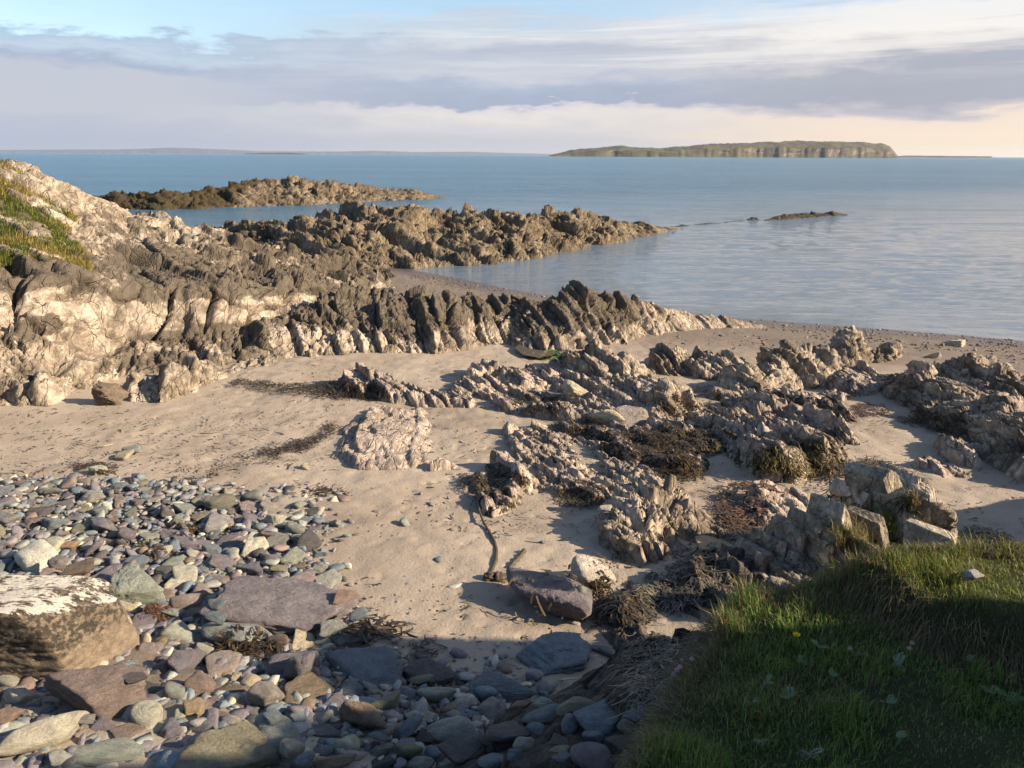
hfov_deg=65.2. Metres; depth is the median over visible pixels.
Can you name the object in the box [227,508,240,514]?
pebble
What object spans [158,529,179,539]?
pebble
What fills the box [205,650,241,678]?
pebble
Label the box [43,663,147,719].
boulder
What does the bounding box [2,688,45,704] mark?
pebble
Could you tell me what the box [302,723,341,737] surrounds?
pebble
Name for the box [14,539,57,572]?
pebble
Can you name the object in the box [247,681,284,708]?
pebble
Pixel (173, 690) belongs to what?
pebble
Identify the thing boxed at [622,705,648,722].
pebble
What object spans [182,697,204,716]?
pebble
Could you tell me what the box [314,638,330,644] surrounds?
pebble
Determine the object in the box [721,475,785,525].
seaweed
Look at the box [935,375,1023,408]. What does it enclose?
rock reef
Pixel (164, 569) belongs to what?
pebble
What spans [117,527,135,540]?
pebble
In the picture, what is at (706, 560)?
seaweed
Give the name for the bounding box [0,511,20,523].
pebble
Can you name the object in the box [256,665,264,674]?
pebble
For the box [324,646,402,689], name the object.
boulder
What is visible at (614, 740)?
pebble
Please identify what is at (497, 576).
kelp stalk
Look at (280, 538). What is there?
pebble
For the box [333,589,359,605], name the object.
pebble
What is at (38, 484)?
pebble
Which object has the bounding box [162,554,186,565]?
pebble
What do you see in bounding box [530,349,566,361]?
sea lettuce
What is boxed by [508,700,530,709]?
pebble
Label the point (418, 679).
pebble
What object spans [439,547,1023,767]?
grass bank
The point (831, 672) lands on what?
silverweed
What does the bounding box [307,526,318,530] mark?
pebble
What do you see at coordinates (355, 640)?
pebble
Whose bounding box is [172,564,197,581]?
pebble
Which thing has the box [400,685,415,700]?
pebble
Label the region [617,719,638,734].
pebble
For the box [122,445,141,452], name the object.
pebble
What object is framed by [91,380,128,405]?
boulder
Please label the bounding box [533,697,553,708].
pebble
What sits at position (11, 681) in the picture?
pebble
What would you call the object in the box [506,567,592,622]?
boulder
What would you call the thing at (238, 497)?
pebble
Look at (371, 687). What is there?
pebble
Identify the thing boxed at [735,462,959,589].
rock pinnacle
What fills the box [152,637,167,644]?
pebble
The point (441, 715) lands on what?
pebble
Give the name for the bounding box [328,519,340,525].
pebble
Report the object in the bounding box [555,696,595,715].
pebble
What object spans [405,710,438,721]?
pebble
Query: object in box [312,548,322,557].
pebble
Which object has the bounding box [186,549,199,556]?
pebble
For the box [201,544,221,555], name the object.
pebble
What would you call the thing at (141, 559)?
pebble
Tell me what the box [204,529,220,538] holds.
pebble
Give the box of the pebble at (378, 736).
[368,731,390,741]
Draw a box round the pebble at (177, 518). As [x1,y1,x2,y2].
[168,515,184,526]
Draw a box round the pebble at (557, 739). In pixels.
[549,733,568,744]
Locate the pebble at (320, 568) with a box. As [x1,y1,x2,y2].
[312,565,328,572]
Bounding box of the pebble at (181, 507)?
[172,503,195,514]
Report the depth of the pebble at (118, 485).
7.72 m
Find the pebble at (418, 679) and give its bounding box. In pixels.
[406,674,433,684]
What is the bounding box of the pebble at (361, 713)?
[338,701,386,728]
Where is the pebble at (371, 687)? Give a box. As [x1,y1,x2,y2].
[362,681,379,694]
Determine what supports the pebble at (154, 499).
on the sand beach
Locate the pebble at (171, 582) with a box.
[163,576,186,588]
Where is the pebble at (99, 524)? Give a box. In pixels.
[89,517,117,531]
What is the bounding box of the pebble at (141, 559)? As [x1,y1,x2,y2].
[122,554,149,565]
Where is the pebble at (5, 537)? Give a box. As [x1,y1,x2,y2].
[1,535,20,544]
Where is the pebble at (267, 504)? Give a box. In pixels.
[257,497,277,511]
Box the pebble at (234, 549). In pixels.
[225,547,239,554]
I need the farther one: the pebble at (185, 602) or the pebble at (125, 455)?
the pebble at (125, 455)
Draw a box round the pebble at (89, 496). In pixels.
[79,490,104,502]
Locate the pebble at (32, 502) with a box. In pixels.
[22,499,35,505]
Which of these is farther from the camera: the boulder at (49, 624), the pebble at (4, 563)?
the pebble at (4, 563)
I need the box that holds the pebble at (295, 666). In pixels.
[284,653,315,678]
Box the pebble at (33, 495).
[26,492,37,498]
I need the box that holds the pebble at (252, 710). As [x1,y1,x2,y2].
[245,705,260,714]
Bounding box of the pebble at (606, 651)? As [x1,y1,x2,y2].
[591,645,612,657]
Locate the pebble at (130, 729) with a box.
[109,722,145,737]
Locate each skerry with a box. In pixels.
[94,175,449,209]
[764,211,847,220]
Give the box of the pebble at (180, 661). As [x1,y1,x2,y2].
[165,649,206,673]
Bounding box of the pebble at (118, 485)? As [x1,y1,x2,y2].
[113,482,126,488]
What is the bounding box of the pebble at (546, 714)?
[521,703,559,725]
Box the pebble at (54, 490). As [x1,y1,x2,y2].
[39,487,61,494]
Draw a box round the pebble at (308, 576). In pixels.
[291,571,315,581]
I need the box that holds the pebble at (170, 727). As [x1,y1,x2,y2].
[158,718,180,738]
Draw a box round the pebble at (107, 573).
[91,565,117,583]
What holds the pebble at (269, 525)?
on the sand beach
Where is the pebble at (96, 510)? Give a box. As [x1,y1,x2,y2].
[91,505,107,515]
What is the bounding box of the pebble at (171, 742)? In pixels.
[161,737,183,747]
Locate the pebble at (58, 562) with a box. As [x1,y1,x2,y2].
[47,554,68,570]
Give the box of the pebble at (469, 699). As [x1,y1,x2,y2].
[454,693,476,705]
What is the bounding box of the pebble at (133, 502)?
[129,499,144,505]
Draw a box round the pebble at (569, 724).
[561,713,579,733]
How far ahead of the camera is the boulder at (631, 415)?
10.22 m
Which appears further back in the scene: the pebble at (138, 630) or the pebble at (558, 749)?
the pebble at (138, 630)
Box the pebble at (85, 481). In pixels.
[77,478,90,484]
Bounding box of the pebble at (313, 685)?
[280,671,334,702]
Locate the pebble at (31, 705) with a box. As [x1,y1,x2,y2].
[20,703,41,707]
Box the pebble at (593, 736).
[582,730,603,743]
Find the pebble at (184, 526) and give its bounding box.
[180,524,197,532]
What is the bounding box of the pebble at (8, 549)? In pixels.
[0,548,11,558]
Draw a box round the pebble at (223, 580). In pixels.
[202,575,230,584]
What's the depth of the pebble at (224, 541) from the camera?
6.59 m
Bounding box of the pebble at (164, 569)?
[153,565,172,574]
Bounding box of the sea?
[0,153,1023,340]
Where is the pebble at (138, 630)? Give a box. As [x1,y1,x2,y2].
[134,625,141,637]
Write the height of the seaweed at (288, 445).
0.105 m
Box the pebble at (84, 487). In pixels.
[79,485,88,489]
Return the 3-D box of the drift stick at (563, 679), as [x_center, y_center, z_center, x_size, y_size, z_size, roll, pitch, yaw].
[0.299,1.608,4.360,0.034,0.590,0.784,0,16,-2]
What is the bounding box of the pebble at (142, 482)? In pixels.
[137,480,149,486]
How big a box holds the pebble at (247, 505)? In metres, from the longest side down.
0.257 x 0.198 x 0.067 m
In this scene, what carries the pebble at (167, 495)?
on the sand beach
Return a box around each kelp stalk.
[475,490,506,583]
[508,548,525,566]
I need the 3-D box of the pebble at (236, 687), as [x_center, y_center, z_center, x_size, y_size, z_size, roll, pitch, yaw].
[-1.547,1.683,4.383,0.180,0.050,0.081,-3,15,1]
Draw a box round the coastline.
[246,153,305,154]
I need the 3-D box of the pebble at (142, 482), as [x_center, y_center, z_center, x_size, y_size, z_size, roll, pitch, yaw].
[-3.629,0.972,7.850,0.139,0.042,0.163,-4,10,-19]
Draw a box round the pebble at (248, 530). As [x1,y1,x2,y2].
[240,527,255,532]
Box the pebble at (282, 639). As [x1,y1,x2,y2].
[266,634,289,644]
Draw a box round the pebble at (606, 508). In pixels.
[597,504,612,511]
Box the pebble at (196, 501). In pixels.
[191,497,200,505]
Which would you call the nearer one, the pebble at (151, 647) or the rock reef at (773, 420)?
the pebble at (151, 647)
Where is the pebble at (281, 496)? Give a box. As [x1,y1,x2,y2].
[277,495,288,498]
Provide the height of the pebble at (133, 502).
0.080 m
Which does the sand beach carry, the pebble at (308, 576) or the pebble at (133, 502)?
the pebble at (308, 576)
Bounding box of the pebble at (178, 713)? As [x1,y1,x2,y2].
[172,709,185,718]
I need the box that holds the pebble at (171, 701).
[161,699,175,706]
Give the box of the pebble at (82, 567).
[54,557,95,575]
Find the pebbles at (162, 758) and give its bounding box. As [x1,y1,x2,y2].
[0,472,607,767]
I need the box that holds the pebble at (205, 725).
[187,720,214,732]
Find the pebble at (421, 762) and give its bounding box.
[406,756,434,767]
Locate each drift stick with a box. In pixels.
[75,441,112,446]
[561,677,578,680]
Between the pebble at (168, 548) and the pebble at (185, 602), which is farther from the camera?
the pebble at (168, 548)
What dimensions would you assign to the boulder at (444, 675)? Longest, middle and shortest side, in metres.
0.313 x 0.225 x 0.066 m
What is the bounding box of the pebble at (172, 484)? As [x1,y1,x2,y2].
[170,482,181,489]
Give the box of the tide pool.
[514,344,553,356]
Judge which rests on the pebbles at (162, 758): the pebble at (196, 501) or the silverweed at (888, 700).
the pebble at (196, 501)
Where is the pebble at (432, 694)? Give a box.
[416,687,456,701]
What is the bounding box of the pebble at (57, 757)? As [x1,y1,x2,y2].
[47,749,72,767]
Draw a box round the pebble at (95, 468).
[88,465,107,475]
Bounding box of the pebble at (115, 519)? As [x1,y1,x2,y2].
[107,510,119,523]
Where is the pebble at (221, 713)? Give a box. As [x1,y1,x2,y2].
[219,711,230,718]
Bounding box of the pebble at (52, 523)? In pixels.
[41,518,69,529]
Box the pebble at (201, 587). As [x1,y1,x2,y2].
[192,582,213,596]
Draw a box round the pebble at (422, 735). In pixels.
[415,729,433,742]
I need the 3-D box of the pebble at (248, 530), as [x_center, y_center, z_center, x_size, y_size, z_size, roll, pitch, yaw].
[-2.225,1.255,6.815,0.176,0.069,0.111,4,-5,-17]
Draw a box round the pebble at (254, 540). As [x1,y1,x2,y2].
[240,532,269,558]
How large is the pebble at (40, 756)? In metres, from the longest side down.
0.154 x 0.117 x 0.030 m
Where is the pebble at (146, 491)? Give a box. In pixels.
[141,490,153,493]
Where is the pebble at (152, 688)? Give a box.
[145,680,162,693]
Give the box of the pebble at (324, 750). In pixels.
[313,745,333,756]
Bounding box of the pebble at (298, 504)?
[290,501,306,507]
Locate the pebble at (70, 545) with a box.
[60,540,80,550]
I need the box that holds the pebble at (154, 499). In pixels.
[142,496,160,504]
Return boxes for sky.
[0,0,1023,156]
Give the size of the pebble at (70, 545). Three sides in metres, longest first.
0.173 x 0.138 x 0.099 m
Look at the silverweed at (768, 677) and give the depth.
2.72 m
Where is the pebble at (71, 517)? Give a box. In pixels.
[65,512,82,521]
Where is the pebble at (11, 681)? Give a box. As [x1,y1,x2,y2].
[0,675,19,687]
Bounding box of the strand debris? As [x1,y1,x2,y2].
[0,349,1023,666]
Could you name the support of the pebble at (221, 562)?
on the sand beach
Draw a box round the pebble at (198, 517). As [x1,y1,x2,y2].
[190,511,209,522]
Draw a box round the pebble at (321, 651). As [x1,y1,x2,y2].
[315,648,327,655]
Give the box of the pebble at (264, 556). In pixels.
[259,553,282,560]
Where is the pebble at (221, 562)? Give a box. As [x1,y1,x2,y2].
[204,554,242,571]
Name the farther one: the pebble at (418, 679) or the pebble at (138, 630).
the pebble at (138, 630)
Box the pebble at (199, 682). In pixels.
[181,670,216,696]
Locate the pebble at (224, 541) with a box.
[215,531,242,548]
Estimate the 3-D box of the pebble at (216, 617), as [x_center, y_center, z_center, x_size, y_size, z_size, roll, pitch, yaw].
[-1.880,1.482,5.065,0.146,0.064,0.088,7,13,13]
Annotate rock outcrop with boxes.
[554,338,657,381]
[593,474,731,565]
[644,342,745,380]
[644,377,709,421]
[717,339,844,395]
[827,325,874,366]
[874,341,902,362]
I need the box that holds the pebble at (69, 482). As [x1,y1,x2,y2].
[58,475,76,488]
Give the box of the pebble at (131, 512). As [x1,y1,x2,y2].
[125,506,136,517]
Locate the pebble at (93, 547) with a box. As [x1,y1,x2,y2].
[84,539,104,556]
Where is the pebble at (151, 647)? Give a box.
[137,642,163,652]
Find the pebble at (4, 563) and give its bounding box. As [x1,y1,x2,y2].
[0,558,12,570]
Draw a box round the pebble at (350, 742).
[333,734,360,754]
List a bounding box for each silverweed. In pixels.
[746,699,759,710]
[752,738,769,749]
[763,674,772,687]
[776,684,796,705]
[797,747,823,762]
[811,639,828,653]
[829,667,837,684]
[880,694,897,711]
[890,652,905,672]
[894,730,907,747]
[960,654,978,667]
[981,685,998,701]
[995,688,1023,706]
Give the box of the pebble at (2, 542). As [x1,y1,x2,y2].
[0,539,5,550]
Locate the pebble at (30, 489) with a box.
[23,485,33,492]
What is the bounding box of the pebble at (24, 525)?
[19,523,29,529]
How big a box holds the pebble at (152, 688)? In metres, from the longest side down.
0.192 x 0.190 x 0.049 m
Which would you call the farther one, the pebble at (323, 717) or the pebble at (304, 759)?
the pebble at (323, 717)
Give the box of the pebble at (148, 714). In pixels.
[129,700,162,728]
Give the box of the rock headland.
[0,159,394,406]
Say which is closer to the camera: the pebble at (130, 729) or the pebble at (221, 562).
the pebble at (130, 729)
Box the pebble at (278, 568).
[269,564,288,572]
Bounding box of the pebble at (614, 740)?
[605,734,640,751]
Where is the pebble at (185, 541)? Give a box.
[173,536,215,549]
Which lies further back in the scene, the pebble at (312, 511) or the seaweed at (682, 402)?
the seaweed at (682, 402)
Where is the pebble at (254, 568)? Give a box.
[233,563,262,574]
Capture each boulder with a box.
[0,575,139,679]
[0,710,89,756]
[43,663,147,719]
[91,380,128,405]
[110,562,164,603]
[174,721,280,767]
[199,576,358,635]
[201,622,272,642]
[253,713,300,766]
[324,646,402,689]
[403,659,456,686]
[461,672,536,703]
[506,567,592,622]
[516,631,592,674]
[561,380,587,399]
[570,555,615,586]
[591,409,624,423]
[615,405,648,428]
[695,535,732,556]
[925,352,940,358]
[944,340,965,346]
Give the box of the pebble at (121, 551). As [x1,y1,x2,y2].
[115,547,130,556]
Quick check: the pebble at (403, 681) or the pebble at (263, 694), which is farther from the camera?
the pebble at (403, 681)
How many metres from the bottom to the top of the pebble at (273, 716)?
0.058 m
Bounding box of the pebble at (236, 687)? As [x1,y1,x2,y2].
[215,683,245,691]
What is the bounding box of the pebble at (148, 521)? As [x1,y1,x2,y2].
[143,519,157,526]
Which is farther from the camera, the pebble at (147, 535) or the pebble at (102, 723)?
the pebble at (147, 535)
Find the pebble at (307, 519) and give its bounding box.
[300,516,312,523]
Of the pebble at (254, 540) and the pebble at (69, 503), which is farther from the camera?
the pebble at (69, 503)
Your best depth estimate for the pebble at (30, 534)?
6.61 m
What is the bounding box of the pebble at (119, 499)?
[114,495,125,508]
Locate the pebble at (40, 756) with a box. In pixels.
[23,752,44,767]
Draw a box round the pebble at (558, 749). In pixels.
[549,745,569,752]
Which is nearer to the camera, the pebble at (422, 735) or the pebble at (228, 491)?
the pebble at (422, 735)
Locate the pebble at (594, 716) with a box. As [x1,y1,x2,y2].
[572,698,619,734]
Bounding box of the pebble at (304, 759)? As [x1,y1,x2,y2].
[293,750,315,766]
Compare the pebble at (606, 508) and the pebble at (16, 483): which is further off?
the pebble at (16, 483)
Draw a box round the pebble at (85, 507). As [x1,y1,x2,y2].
[76,502,90,512]
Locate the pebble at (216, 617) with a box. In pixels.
[203,610,226,624]
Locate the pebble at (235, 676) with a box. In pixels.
[230,672,241,680]
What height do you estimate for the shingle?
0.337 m
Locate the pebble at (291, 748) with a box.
[280,738,305,758]
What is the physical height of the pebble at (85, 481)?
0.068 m
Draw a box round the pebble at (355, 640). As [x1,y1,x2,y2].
[331,634,363,646]
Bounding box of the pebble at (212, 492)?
[205,485,225,494]
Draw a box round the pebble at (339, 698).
[324,692,346,706]
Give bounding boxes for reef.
[327,352,693,424]
[335,405,438,470]
[425,457,457,471]
[471,450,533,517]
[502,420,686,506]
[582,396,746,478]
[702,385,859,483]
[710,386,854,402]
[742,479,809,526]
[826,360,884,397]
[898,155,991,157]
[912,434,986,478]
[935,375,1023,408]
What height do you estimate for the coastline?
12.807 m
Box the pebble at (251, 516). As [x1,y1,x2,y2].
[242,512,259,524]
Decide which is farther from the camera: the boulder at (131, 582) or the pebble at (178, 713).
the boulder at (131, 582)
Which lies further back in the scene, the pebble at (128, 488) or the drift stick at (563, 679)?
the pebble at (128, 488)
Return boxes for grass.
[0,156,93,272]
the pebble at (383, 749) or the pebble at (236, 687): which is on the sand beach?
the pebble at (383, 749)
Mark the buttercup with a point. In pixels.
(796, 634)
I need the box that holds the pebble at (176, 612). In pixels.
[161,608,184,616]
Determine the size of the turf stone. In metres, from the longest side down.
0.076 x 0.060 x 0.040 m
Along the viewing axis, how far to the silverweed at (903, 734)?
2.44 m
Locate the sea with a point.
(931, 245)
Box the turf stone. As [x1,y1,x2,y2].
[963,569,983,580]
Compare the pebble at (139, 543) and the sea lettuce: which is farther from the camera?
the sea lettuce
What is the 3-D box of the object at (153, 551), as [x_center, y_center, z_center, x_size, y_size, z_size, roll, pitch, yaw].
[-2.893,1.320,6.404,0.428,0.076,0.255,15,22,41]
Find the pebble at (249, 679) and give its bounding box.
[240,673,261,685]
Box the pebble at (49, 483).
[44,481,54,487]
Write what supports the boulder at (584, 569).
on the sand beach
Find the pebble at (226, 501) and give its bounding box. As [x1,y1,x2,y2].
[201,493,235,509]
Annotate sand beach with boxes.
[0,268,1023,767]
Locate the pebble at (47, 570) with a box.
[39,566,55,574]
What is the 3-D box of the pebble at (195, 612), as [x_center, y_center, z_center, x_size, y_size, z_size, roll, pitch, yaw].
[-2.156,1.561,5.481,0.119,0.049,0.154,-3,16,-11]
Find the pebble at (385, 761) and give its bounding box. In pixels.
[371,756,395,767]
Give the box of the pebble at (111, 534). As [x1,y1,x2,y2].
[107,531,116,537]
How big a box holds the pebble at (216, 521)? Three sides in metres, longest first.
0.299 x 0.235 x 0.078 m
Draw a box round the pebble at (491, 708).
[477,696,505,720]
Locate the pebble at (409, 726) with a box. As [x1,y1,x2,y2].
[397,713,421,739]
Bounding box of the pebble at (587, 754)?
[570,742,611,767]
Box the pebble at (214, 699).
[207,696,219,701]
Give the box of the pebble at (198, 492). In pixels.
[194,489,204,494]
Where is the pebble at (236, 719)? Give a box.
[230,715,241,724]
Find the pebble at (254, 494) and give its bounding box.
[242,489,261,500]
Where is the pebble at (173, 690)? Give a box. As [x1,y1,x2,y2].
[163,681,184,699]
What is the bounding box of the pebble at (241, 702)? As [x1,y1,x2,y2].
[223,696,246,707]
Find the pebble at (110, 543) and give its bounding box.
[105,540,113,545]
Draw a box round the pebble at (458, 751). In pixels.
[437,738,484,765]
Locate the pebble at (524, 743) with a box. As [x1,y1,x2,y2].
[512,736,534,750]
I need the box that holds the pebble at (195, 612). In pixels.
[189,604,204,617]
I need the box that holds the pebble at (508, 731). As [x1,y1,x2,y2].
[485,720,529,741]
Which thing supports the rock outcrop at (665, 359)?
on the sand beach
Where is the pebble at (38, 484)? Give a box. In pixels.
[31,482,42,487]
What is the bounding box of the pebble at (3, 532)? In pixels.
[0,524,7,537]
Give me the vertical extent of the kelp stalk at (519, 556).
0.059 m
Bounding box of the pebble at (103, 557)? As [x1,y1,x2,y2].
[96,555,120,562]
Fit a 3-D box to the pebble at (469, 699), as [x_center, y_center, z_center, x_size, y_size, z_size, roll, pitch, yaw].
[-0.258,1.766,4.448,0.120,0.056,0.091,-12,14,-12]
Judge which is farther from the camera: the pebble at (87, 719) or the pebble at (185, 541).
the pebble at (185, 541)
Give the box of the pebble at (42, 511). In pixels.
[25,506,55,516]
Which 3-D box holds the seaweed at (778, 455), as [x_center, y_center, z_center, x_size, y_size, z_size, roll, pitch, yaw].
[3.141,0.749,8.753,1.351,0.412,0.740,-5,17,-19]
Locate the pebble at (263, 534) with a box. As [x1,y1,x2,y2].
[258,532,269,535]
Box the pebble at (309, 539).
[292,530,321,552]
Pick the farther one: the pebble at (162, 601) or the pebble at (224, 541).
the pebble at (224, 541)
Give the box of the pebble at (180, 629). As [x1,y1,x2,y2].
[160,620,195,639]
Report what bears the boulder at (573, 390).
on the sand beach
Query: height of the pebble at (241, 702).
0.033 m
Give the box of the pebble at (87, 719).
[78,714,95,723]
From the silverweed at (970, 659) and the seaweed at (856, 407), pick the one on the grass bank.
the silverweed at (970, 659)
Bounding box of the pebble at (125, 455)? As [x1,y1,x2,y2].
[113,449,134,460]
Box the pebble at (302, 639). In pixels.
[291,629,314,649]
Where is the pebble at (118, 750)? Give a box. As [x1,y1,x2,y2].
[72,737,143,766]
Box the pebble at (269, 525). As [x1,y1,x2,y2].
[265,523,272,527]
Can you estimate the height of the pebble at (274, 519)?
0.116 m
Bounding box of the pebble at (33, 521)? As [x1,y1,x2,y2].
[24,516,41,524]
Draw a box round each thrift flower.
[848,646,852,677]
[907,646,912,679]
[910,640,914,669]
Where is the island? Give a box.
[549,140,897,157]
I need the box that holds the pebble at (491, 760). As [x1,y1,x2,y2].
[477,753,503,767]
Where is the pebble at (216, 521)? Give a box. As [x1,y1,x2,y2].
[203,514,233,533]
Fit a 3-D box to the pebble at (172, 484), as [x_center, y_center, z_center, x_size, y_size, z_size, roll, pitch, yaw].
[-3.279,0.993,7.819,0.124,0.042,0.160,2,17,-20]
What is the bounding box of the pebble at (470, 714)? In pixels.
[444,702,480,718]
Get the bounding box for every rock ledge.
[120,355,228,402]
[228,354,279,375]
[601,543,752,649]
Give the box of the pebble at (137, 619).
[132,611,158,625]
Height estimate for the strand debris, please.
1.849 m
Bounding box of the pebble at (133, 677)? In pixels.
[122,671,147,683]
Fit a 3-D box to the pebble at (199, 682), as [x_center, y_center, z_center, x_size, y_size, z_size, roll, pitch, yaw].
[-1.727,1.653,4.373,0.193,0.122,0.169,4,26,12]
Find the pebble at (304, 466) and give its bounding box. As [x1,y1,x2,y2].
[300,462,309,470]
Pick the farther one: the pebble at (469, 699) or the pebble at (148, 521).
the pebble at (148, 521)
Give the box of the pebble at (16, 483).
[13,480,27,486]
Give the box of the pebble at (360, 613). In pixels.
[349,606,367,621]
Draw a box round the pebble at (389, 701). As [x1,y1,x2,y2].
[369,688,400,710]
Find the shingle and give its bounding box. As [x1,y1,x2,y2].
[393,275,1023,368]
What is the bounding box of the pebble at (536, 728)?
[527,722,544,735]
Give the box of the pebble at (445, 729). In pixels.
[426,716,477,743]
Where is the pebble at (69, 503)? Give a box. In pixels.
[55,499,74,508]
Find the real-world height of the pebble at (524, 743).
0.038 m
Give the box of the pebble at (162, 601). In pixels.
[144,598,167,610]
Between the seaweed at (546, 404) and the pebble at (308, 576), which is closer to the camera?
the pebble at (308, 576)
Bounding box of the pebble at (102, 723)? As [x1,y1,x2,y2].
[90,715,114,731]
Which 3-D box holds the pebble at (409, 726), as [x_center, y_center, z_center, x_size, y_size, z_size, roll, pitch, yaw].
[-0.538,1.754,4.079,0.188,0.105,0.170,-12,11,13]
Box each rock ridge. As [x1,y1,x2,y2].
[243,279,766,360]
[875,360,1023,482]
[925,352,1023,397]
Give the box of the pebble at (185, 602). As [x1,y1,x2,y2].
[169,593,204,610]
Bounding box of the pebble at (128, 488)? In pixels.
[125,486,133,490]
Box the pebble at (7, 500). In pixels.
[0,496,16,509]
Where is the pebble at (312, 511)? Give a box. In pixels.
[304,507,319,515]
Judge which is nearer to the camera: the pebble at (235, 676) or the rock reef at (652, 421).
the pebble at (235, 676)
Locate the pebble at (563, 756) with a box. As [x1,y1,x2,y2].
[551,751,569,761]
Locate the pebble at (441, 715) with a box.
[437,712,448,719]
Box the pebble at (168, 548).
[148,545,172,562]
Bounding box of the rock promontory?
[210,199,679,268]
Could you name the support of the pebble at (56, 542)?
on the pebbles at (162, 758)
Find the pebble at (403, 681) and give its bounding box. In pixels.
[399,677,406,685]
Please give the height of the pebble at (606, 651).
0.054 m
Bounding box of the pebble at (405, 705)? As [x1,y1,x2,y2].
[399,699,416,708]
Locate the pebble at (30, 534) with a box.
[23,530,39,538]
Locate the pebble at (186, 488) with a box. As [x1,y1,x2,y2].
[181,485,189,491]
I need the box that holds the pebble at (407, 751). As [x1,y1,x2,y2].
[393,743,422,758]
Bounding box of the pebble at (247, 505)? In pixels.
[239,500,258,511]
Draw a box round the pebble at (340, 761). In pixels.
[312,753,356,767]
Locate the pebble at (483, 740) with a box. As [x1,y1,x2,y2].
[478,735,489,745]
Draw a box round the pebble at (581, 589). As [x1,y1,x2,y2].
[576,585,586,593]
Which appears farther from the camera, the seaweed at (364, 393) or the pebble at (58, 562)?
the seaweed at (364, 393)
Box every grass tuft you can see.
[815,510,890,562]
[856,498,920,542]
[895,488,921,511]
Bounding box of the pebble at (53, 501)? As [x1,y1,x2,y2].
[41,498,56,505]
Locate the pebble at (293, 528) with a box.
[285,522,304,533]
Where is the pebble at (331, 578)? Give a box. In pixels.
[315,569,341,588]
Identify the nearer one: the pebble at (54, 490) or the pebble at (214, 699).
the pebble at (214, 699)
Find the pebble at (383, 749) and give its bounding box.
[369,742,393,756]
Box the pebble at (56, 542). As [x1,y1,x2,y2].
[45,536,64,553]
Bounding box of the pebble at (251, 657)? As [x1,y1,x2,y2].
[239,649,263,659]
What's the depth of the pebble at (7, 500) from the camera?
7.22 m
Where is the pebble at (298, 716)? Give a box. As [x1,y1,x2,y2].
[285,711,312,722]
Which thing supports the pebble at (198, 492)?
on the pebbles at (162, 758)
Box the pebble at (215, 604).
[207,599,227,610]
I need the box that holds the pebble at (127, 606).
[120,600,137,611]
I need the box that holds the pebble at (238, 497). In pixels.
[235,494,241,500]
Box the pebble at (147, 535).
[138,531,160,542]
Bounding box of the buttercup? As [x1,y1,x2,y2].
[793,632,800,652]
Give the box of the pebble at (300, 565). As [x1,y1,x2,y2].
[292,562,306,568]
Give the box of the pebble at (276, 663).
[265,650,319,674]
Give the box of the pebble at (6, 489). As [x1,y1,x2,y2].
[0,484,14,494]
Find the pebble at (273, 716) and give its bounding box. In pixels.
[262,708,284,725]
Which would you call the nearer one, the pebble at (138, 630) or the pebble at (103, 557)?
the pebble at (138, 630)
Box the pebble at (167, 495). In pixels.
[165,491,182,498]
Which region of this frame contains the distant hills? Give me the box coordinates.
[0,147,551,154]
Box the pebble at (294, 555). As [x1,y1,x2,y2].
[280,546,306,564]
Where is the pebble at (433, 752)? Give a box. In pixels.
[424,745,441,761]
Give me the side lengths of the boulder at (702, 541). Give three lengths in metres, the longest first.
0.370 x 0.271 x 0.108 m
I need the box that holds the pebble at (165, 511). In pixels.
[160,502,175,517]
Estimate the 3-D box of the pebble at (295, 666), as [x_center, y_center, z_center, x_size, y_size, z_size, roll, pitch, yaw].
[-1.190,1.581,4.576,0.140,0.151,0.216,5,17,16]
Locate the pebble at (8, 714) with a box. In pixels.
[0,707,24,724]
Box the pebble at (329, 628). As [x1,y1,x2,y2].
[320,619,347,637]
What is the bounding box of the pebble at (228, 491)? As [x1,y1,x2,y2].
[224,489,235,493]
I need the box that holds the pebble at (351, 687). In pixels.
[337,680,362,695]
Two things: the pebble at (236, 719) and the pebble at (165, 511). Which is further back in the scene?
the pebble at (165, 511)
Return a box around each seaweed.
[64,459,123,477]
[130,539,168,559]
[140,602,180,625]
[164,446,291,482]
[170,518,201,536]
[210,621,289,660]
[229,378,391,401]
[244,420,340,457]
[295,481,348,496]
[330,613,418,649]
[403,634,443,658]
[454,471,500,505]
[484,461,530,490]
[510,390,571,417]
[546,417,608,438]
[551,479,613,509]
[585,574,650,628]
[596,633,692,723]
[601,421,725,466]
[620,564,731,635]
[636,452,708,494]
[653,382,726,418]
[658,542,723,584]
[706,486,755,554]
[713,500,785,541]
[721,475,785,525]
[737,432,847,483]
[806,454,931,516]
[845,401,892,419]
[892,405,972,437]
[957,523,1023,566]
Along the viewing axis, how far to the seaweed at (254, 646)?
4.88 m
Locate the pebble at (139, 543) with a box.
[132,540,148,547]
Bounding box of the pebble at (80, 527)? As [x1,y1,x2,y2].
[70,522,92,533]
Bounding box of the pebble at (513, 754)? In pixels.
[507,749,523,760]
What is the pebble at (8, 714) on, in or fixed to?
on the sand beach
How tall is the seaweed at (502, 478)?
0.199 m
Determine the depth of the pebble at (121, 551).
6.36 m
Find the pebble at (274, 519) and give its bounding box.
[263,514,286,524]
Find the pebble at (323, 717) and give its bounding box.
[316,709,332,724]
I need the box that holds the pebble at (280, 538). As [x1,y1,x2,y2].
[267,533,289,549]
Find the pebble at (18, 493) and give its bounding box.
[7,491,22,496]
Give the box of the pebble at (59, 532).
[55,528,69,535]
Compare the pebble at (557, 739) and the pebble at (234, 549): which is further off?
the pebble at (234, 549)
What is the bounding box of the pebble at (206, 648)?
[196,642,214,653]

